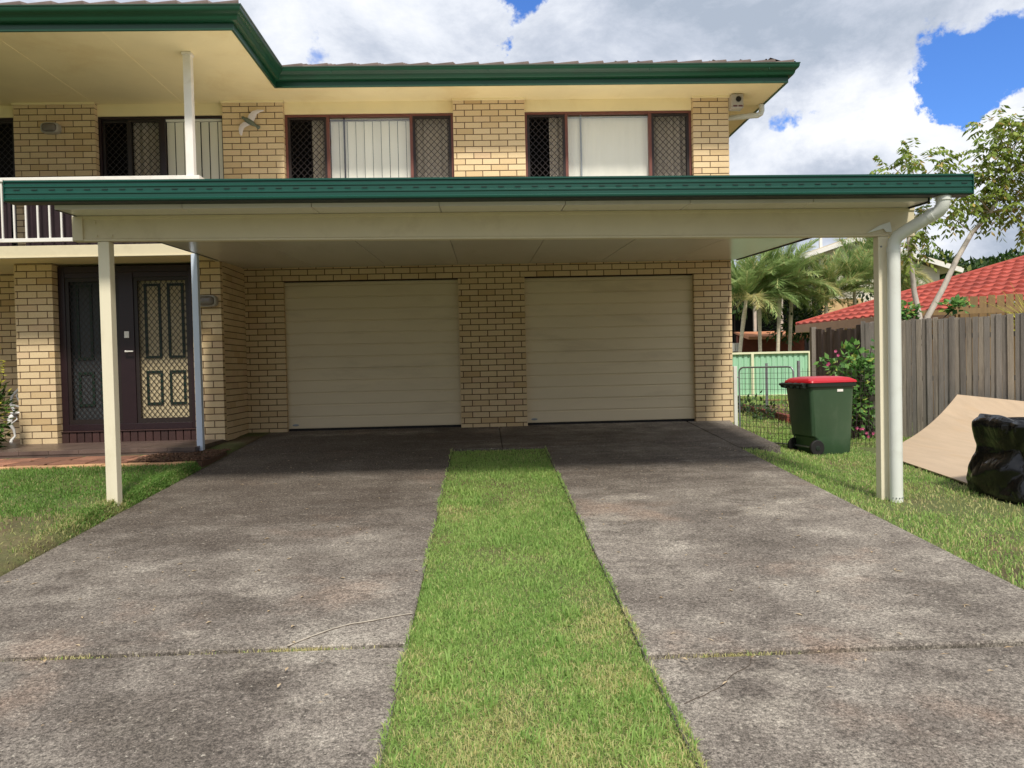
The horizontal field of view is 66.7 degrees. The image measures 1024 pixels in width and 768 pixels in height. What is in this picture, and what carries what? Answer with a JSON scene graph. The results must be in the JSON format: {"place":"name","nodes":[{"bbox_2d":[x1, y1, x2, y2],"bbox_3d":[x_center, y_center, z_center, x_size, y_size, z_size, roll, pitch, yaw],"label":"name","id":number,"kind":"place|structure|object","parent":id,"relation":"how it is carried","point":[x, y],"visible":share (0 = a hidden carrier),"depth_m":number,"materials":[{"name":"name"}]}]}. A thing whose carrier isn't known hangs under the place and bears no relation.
{"place":"outdoors","nodes":[
{"label":"outdoors","id":0,"kind":"place"},
{"bbox_2d":[0,455,146,466],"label":"path","id":1,"kind":"structure","parent":0,"point":[53,461],"depth_m":8.48,"materials":[{"name":"ceramic"}]},
{"bbox_2d":[0,420,1023,767],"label":"driveway","id":2,"kind":"structure","parent":0,"point":[924,688],"depth_m":4.05,"materials":[{"name":"concrete"}]},
{"bbox_2d":[287,613,411,645],"bbox_3d":[-0.805,1.211,3.879,0.658,0.027,0.077,-2,2,-35],"label":"crack lip","id":3,"kind":"object","parent":2,"relation":"on","point":[344,625],"visible":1,"depth_m":3.89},
{"bbox_2d":[13,644,800,660],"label":"grass weeds","id":4,"kind":"object","parent":2,"relation":"on","point":[321,648],"visible":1,"depth_m":3.61,"materials":[{"name":"green plant"}]},
{"bbox_2d":[4,447,1019,725],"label":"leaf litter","id":5,"kind":"object","parent":2,"relation":"on","point":[602,499],"visible":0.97,"depth_m":4.53,"materials":[{"name":"brown plant"}]},
{"bbox_2d":[287,614,751,703],"bbox_3d":[0.011,1.226,3.573,2.075,0.080,0.528,-1,1,19],"label":"driveway crack","id":6,"kind":"object","parent":2,"relation":"on","point":[411,614],"visible":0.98,"depth_m":3.71,"materials":[{"name":"grey concrete"}]},
{"bbox_2d":[0,396,1023,767],"bbox_3d":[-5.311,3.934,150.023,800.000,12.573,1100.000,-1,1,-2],"label":"ground","id":7,"kind":"structure","parent":0,"point":[10,560],"depth_m":5.11,"materials":[{"name":"green plant"}]},
{"bbox_2d":[0,461,194,469],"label":"path edging","id":8,"kind":"object","parent":7,"relation":"on","point":[85,465],"visible":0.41,"depth_m":8.11,"materials":[{"name":"orange brick"}]},
{"bbox_2d":[0,461,201,569],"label":"lawn grass","id":9,"kind":"structure","parent":7,"relation":"on","point":[96,509],"depth_m":6.81,"materials":[{"name":"green plant"}]},
{"bbox_2d":[0,429,248,458],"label":"porch floor","id":10,"kind":"structure","parent":7,"relation":"on","point":[15,449],"depth_m":9.01,"materials":[{"name":"tile"}]},
{"bbox_2d":[0,348,17,447],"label":"plant","id":11,"kind":"object","parent":10,"relation":"on","point":[2,395],"visible":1,"depth_m":9.21,"materials":[{"name":"green plant"}]},
{"bbox_2d":[7,389,19,442],"bbox_3d":[-6.420,0.302,10.333,0.659,0.914,0.515,-1,1,-2],"label":"garden chair","id":12,"kind":"object","parent":10,"relation":"on","point":[14,415],"visible":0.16,"depth_m":10.15,"materials":[{"name":"white metal"}]},
{"bbox_2d":[128,448,230,466],"bbox_3d":[-3.700,0.853,9.007,0.811,0.177,1.568,-1,1,-2],"label":"mulch bed","id":13,"kind":"object","parent":7,"relation":"on","point":[203,459],"visible":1,"depth_m":8.52,"materials":[{"name":"brown soil"}]},
{"bbox_2d":[0,0,800,450],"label":"house","id":14,"kind":"structure","parent":7,"relation":"on","point":[148,90],"depth_m":10.89,"materials":[{"name":"beige brick"}]},
{"bbox_2d":[0,201,11,245],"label":"balcony railing","id":15,"kind":"object","parent":14,"relation":"on","point":[7,221],"visible":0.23,"depth_m":9.20,"materials":[{"name":"white metal"}]},
{"bbox_2d":[0,118,17,245],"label":"sliding door","id":16,"kind":"structure","parent":14,"relation":"in","point":[5,121],"depth_m":10.80,"materials":[{"name":"black metal"}]},
{"bbox_2d":[40,122,61,134],"bbox_3d":[-6.317,-3.502,10.651,0.250,0.150,0.104,-1,1,-2],"label":"wall light","id":17,"kind":"object","parent":14,"relation":"attached to","point":[51,128],"visible":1,"depth_m":10.62,"materials":[{"name":"grey plastic"}]},
{"bbox_2d":[26,205,161,245],"bbox_3d":[-4.814,-2.000,9.234,1.860,0.700,0.072,-1,1,-2],"label":"balcony railing","id":18,"kind":"object","parent":14,"relation":"on","point":[44,223],"visible":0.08,"depth_m":9.21,"materials":[{"name":"white metal"}]},
{"bbox_2d":[57,265,195,430],"bbox_3d":[-4.897,-0.462,9.978,1.715,2.092,0.205,-1,1,-2],"label":"front door","id":19,"kind":"structure","parent":14,"relation":"in","point":[155,350],"depth_m":9.98,"materials":[{"name":"brown wood"}]},
{"bbox_2d":[98,116,224,178],"bbox_3d":[-4.864,-2.700,10.943,1.728,2.057,0.155,-1,1,-2],"label":"sliding door","id":20,"kind":"structure","parent":14,"relation":"in","point":[151,135],"depth_m":10.90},
{"bbox_2d":[200,295,217,306],"bbox_3d":[-3.836,-1.044,9.793,0.250,0.150,0.104,-1,1,-2],"label":"wall light","id":21,"kind":"object","parent":14,"relation":"attached to","point":[208,300],"visible":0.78,"depth_m":9.76,"materials":[{"name":"grey plastic"}]},
{"bbox_2d":[239,109,263,135],"bbox_3d":[-3.592,-3.604,10.752,0.355,0.356,0.076,-1,1,-2],"label":"bird ornament","id":22,"kind":"object","parent":14,"relation":"attached to","point":[250,119],"visible":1,"depth_m":10.73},
{"bbox_2d":[285,113,453,177],"bbox_3d":[-1.999,-3.246,11.047,2.349,1.102,0.178,-1,1,-2],"label":"window","id":23,"kind":"structure","parent":14,"relation":"in","point":[429,136],"depth_m":11.05,"materials":[{"name":"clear glass"}]},
{"bbox_2d":[284,280,461,430],"bbox_3d":[-1.958,-0.407,11.027,2.473,2.094,0.046,-1,1,-2],"label":"garage door","id":24,"kind":"structure","parent":14,"relation":"in","point":[361,354],"depth_m":11.01,"materials":[{"name":"beige metal"}]},
{"bbox_2d":[525,110,691,176],"bbox_3d":[1.373,-3.325,11.169,2.379,1.102,0.178,-1,1,-2],"label":"window","id":25,"kind":"structure","parent":14,"relation":"in","point":[653,144],"depth_m":11.16,"materials":[{"name":"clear glass"}]},
{"bbox_2d":[525,275,694,424],"bbox_3d":[1.401,-0.486,11.148,2.449,2.094,0.046,-1,1,-2],"label":"garage door","id":26,"kind":"structure","parent":14,"relation":"in","point":[599,349],"depth_m":11.13,"materials":[{"name":"beige metal"}]},
{"bbox_2d":[728,94,743,110],"bbox_3d":[3.162,-3.973,10.990,0.173,0.198,0.162,-1,1,-2],"label":"alarm siren box","id":27,"kind":"object","parent":14,"relation":"attached to","point":[735,102],"visible":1,"depth_m":10.92,"materials":[{"name":"grey plastic"}]},
{"bbox_2d":[3,173,973,505],"bbox_3d":[-0.159,-0.312,8.517,7.501,2.966,4.949,-1,1,-2],"label":"carport","id":28,"kind":"object","parent":7,"relation":"on","point":[291,223],"visible":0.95,"depth_m":6.41,"materials":[{"name":"metal"}]},
{"bbox_2d":[369,445,710,767],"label":"turf strip","id":29,"kind":"object","parent":7,"relation":"on","point":[417,637],"visible":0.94,"depth_m":3.62,"materials":[{"name":"green plant"}]},
{"bbox_2d":[393,455,681,767],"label":"turf weeds","id":30,"kind":"object","parent":29,"relation":"on","point":[445,678],"visible":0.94,"depth_m":3.34,"materials":[{"name":"green plant"}]},
{"bbox_2d":[733,366,737,425],"bbox_3d":[3.218,0.364,11.210,0.050,1.240,0.050,-1,1,-2],"label":"gate post","id":31,"kind":"object","parent":7,"relation":"on","point":[735,402],"visible":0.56,"depth_m":11.18,"materials":[{"name":"plastic"}]},
{"bbox_2d":[737,366,794,444],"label":"garden gate","id":32,"kind":"structure","parent":31,"relation":"attached to","point":[759,389],"depth_m":10.86,"materials":[{"name":"metal"}]},
{"bbox_2d":[731,259,752,352],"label":"palm tree","id":33,"kind":"object","parent":7,"relation":"on","point":[734,312],"visible":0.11,"depth_m":33.27,"materials":[{"name":"green plant"}]},
{"bbox_2d":[738,404,790,422],"bbox_3d":[5.961,0.603,16.670,1.750,0.152,5.149,-1,1,-2],"label":"garden edging","id":34,"kind":"object","parent":7,"relation":"on","point":[782,416],"visible":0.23,"depth_m":15.30,"materials":[{"name":"red brick"}]},
{"bbox_2d":[730,250,799,351],"bbox_3d":[8.560,-2.252,28.273,3.524,5.683,3.732,-1,1,-2],"label":"palm tree","id":35,"kind":"object","parent":7,"relation":"on","point":[741,281],"visible":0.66,"depth_m":27.89,"materials":[{"name":"green plant"}]},
{"bbox_2d":[765,363,767,413],"bbox_3d":[5.287,0.198,16.174,0.056,1.260,0.034,-1,1,-2],"label":"star picket","id":36,"kind":"object","parent":7,"relation":"on","point":[766,387],"visible":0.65,"depth_m":16.15,"materials":[{"name":"metal"}]},
{"bbox_2d":[732,351,809,396],"bbox_3d":[10.552,-0.351,26.391,11.000,1.565,0.140,-1,1,-2],"label":"metal fence","id":37,"kind":"object","parent":7,"relation":"on","point":[752,359],"visible":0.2,"depth_m":26.34,"materials":[{"name":"green metal"}]},
{"bbox_2d":[731,257,810,351],"bbox_3d":[9.484,-2.258,29.530,3.759,5.588,3.118,-1,1,32],"label":"palm tree","id":38,"kind":"object","parent":7,"relation":"on","point":[759,315],"visible":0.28,"depth_m":28.93,"materials":[{"name":"green plant"}]},
{"bbox_2d":[759,404,788,413],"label":"garden soil","id":39,"kind":"structure","parent":7,"relation":"on","point":[777,406],"depth_m":18.38,"materials":[{"name":"brown soil"}]},
{"bbox_2d":[738,391,761,414],"bbox_3d":[5.203,0.514,17.735,0.895,0.812,1.000,-1,1,-2],"label":"garden plant","id":40,"kind":"object","parent":39,"relation":"on","point":[751,403],"visible":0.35,"depth_m":17.63,"materials":[{"name":"green plant"}]},
{"bbox_2d":[738,397,772,415],"bbox_3d":[5.220,0.598,16.761,0.751,0.680,0.687,-1,1,21],"label":"garden plant","id":41,"kind":"object","parent":39,"relation":"on","point":[761,407],"visible":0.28,"depth_m":16.77,"materials":[{"name":"green plant"}]},
{"bbox_2d":[748,401,777,419],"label":"garden plant","id":42,"kind":"object","parent":39,"relation":"on","point":[768,410],"visible":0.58,"depth_m":15.48,"materials":[{"name":"green plant"}]},
{"bbox_2d":[775,397,788,413],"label":"garden plant","id":43,"kind":"object","parent":39,"relation":"on","point":[781,406],"visible":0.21,"depth_m":16.09,"materials":[{"name":"green plant"}]},
{"bbox_2d":[762,295,813,345],"bbox_3d":[10.996,-1.659,30.872,2.416,3.902,1.588,-1,1,-2],"label":"garden shrub","id":44,"kind":"object","parent":7,"relation":"on","point":[785,324],"visible":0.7,"depth_m":30.81,"materials":[{"name":"green plant"}]},
{"bbox_2d":[731,238,845,351],"bbox_3d":[9.998,-2.727,29.308,4.390,6.515,4.562,-1,1,-2],"label":"palm tree","id":45,"kind":"object","parent":7,"relation":"on","point":[788,269],"visible":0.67,"depth_m":28.70,"materials":[{"name":"green plant"}]},
{"bbox_2d":[743,252,842,350],"bbox_3d":[10.904,-2.416,30.442,3.818,5.802,3.539,-1,1,-2],"label":"palm tree","id":46,"kind":"object","parent":7,"relation":"on","point":[791,323],"visible":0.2,"depth_m":30.18,"materials":[{"name":"green plant"}]},
{"bbox_2d":[731,277,863,352],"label":"patio house","id":47,"kind":"structure","parent":7,"relation":"on","point":[750,340],"depth_m":34.59,"materials":[{"name":"brown brick"}]},
{"bbox_2d":[775,301,828,350],"bbox_3d":[11.854,-1.617,31.477,2.490,3.754,2.002,-1,1,-2],"label":"garden shrub","id":48,"kind":"object","parent":7,"relation":"on","point":[807,315],"visible":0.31,"depth_m":31.36,"materials":[{"name":"green plant"}]},
{"bbox_2d":[789,297,833,321],"bbox_3d":[13.460,-2.148,34.880,2.117,4.591,2.069,-1,1,31],"label":"garden shrub","id":49,"kind":"object","parent":7,"relation":"on","point":[815,306],"visible":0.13,"depth_m":34.76,"materials":[{"name":"green plant"}]},
{"bbox_2d":[779,376,856,455],"bbox_3d":[3.887,0.395,9.911,0.789,0.985,0.580,-2,1,-15],"label":"wheelie bin","id":50,"kind":"object","parent":7,"relation":"on","point":[820,409],"visible":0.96,"depth_m":9.71,"materials":[{"name":"green plastic"}]},
{"bbox_2d":[785,247,873,313],"bbox_3d":[12.022,-2.421,30.001,3.605,5.779,4.065,-1,1,-2],"label":"palm tree","id":51,"kind":"object","parent":7,"relation":"on","point":[830,264],"visible":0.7,"depth_m":29.43,"materials":[{"name":"green plant"}]},
{"bbox_2d":[809,324,861,434],"bbox_3d":[5.513,-0.025,12.639,0.782,1.850,1.082,-2,1,-24],"label":"old paling fence","id":52,"kind":"object","parent":7,"relation":"on","point":[828,341],"visible":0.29,"depth_m":12.61,"materials":[{"name":"wood"}]},
{"bbox_2d":[797,361,875,445],"bbox_3d":[4.402,0.349,10.457,1.148,1.350,0.042,-1,1,-2],"label":"wire fence","id":53,"kind":"object","parent":7,"relation":"on","point":[811,371],"visible":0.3,"depth_m":10.46,"materials":[{"name":"metal"}]},
{"bbox_2d":[813,337,875,439],"bbox_3d":[5.046,0.139,11.384,1.195,1.665,0.787,-1,1,-2],"label":"flowering shrub","id":54,"kind":"object","parent":7,"relation":"on","point":[862,362],"visible":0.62,"depth_m":11.32,"materials":[{"name":"green plant"}]},
{"bbox_2d":[813,238,901,307],"bbox_3d":[13.211,-2.674,30.434,3.475,6.211,4.217,-1,1,-2],"label":"palm tree","id":55,"kind":"object","parent":7,"relation":"on","point":[858,263],"visible":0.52,"depth_m":29.95,"materials":[{"name":"green plant"}]},
{"bbox_2d":[798,238,963,301],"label":"gabled house","id":56,"kind":"structure","parent":7,"relation":"on","point":[941,267],"depth_m":46.20,"materials":[{"name":"white paint"}]},
{"bbox_2d":[832,238,932,293],"bbox_3d":[14.768,-3.205,31.501,3.856,7.154,4.187,-2,1,-23],"label":"palm tree","id":57,"kind":"object","parent":7,"relation":"on","point":[869,244],"visible":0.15,"depth_m":31.04,"materials":[{"name":"green plant"}]},
{"bbox_2d":[862,260,928,290],"bbox_3d":[15.868,-2.366,31.278,3.331,5.437,3.635,-2,1,-26],"label":"palm tree","id":58,"kind":"object","parent":7,"relation":"on","point":[905,285],"visible":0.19,"depth_m":31.12,"materials":[{"name":"green plant"}]},
{"bbox_2d":[795,255,1023,413],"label":"neighbour house","id":59,"kind":"structure","parent":7,"relation":"on","point":[996,279],"depth_m":17.28,"materials":[{"name":"red tile"}]},
{"bbox_2d":[901,294,975,364],"bbox_3d":[6.437,-0.281,12.162,1.533,2.241,0.412,-1,1,-2],"label":"climbing plant","id":60,"kind":"object","parent":7,"relation":"on","point":[956,301],"visible":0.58,"depth_m":12.12,"materials":[{"name":"green plant"}]},
{"bbox_2d":[861,313,1023,437],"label":"paling fence","id":61,"kind":"object","parent":7,"relation":"on","point":[945,384],"visible":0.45,"depth_m":11.08,"materials":[{"name":"grey wood"}]},
{"bbox_2d":[869,105,1023,410],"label":"slender tree","id":62,"kind":"object","parent":7,"relation":"on","point":[984,211],"visible":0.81,"depth_m":12.54,"materials":[{"name":"green plant"}]},
{"bbox_2d":[921,248,971,279],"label":"hill tree","id":63,"kind":"object","parent":7,"relation":"on","point":[949,258],"visible":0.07,"depth_m":84.14,"materials":[{"name":"green plant"}]},
{"bbox_2d":[903,394,1023,483],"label":"plywood sheet","id":64,"kind":"object","parent":7,"relation":"on","point":[943,443],"visible":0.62,"depth_m":9.78,"materials":[{"name":"beige wood"}]},
{"bbox_2d":[904,294,1023,368],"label":"neighbour fence","id":65,"kind":"object","parent":7,"relation":"on","point":[983,310],"visible":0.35,"depth_m":12.63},
{"bbox_2d":[959,258,990,271],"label":"hill tree","id":66,"kind":"object","parent":7,"relation":"on","point":[973,264],"visible":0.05,"depth_m":87.13,"materials":[{"name":"green plant"}]},
{"bbox_2d":[961,255,1014,304],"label":"hill tree","id":67,"kind":"object","parent":7,"relation":"on","point":[1002,258],"visible":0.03,"depth_m":93.66,"materials":[{"name":"green plant"}]},
{"bbox_2d":[966,413,1023,505],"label":"garbage bag","id":68,"kind":"object","parent":7,"relation":"on","point":[995,470],"visible":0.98,"depth_m":6.52,"materials":[{"name":"black plastic"}]},
{"bbox_2d":[973,247,1022,264],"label":"hill tree","id":69,"kind":"object","parent":7,"relation":"on","point":[1007,255],"visible":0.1,"depth_m":95.78,"materials":[{"name":"green plant"}]},
{"bbox_2d":[980,284,1023,330],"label":"spiky plant","id":70,"kind":"object","parent":7,"relation":"on","point":[1011,307],"visible":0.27,"depth_m":11.67,"materials":[{"name":"green plant"}]},
{"bbox_2d":[0,0,1023,268],"label":"sky","id":71,"kind":"structure","parent":0,"point":[872,76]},
{"bbox_2d":[733,394,912,442],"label":"lawn grass","id":72,"kind":"structure","parent":0,"point":[755,428],"depth_m":13.93,"materials":[{"name":"green plant"}]},
{"bbox_2d":[848,268,873,302],"bbox_3d":[15.838,-2.728,34.546,2.381,5.656,2.148,-1,1,-2],"label":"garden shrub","id":73,"kind":"object","parent":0,"point":[871,294],"visible":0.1,"depth_m":34.50,"materials":[{"name":"green plant"}]},
{"bbox_2d":[743,436,1023,589],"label":"lawn grass","id":74,"kind":"structure","parent":0,"point":[866,471],"depth_m":6.39,"materials":[{"name":"green plant"}]}
]}

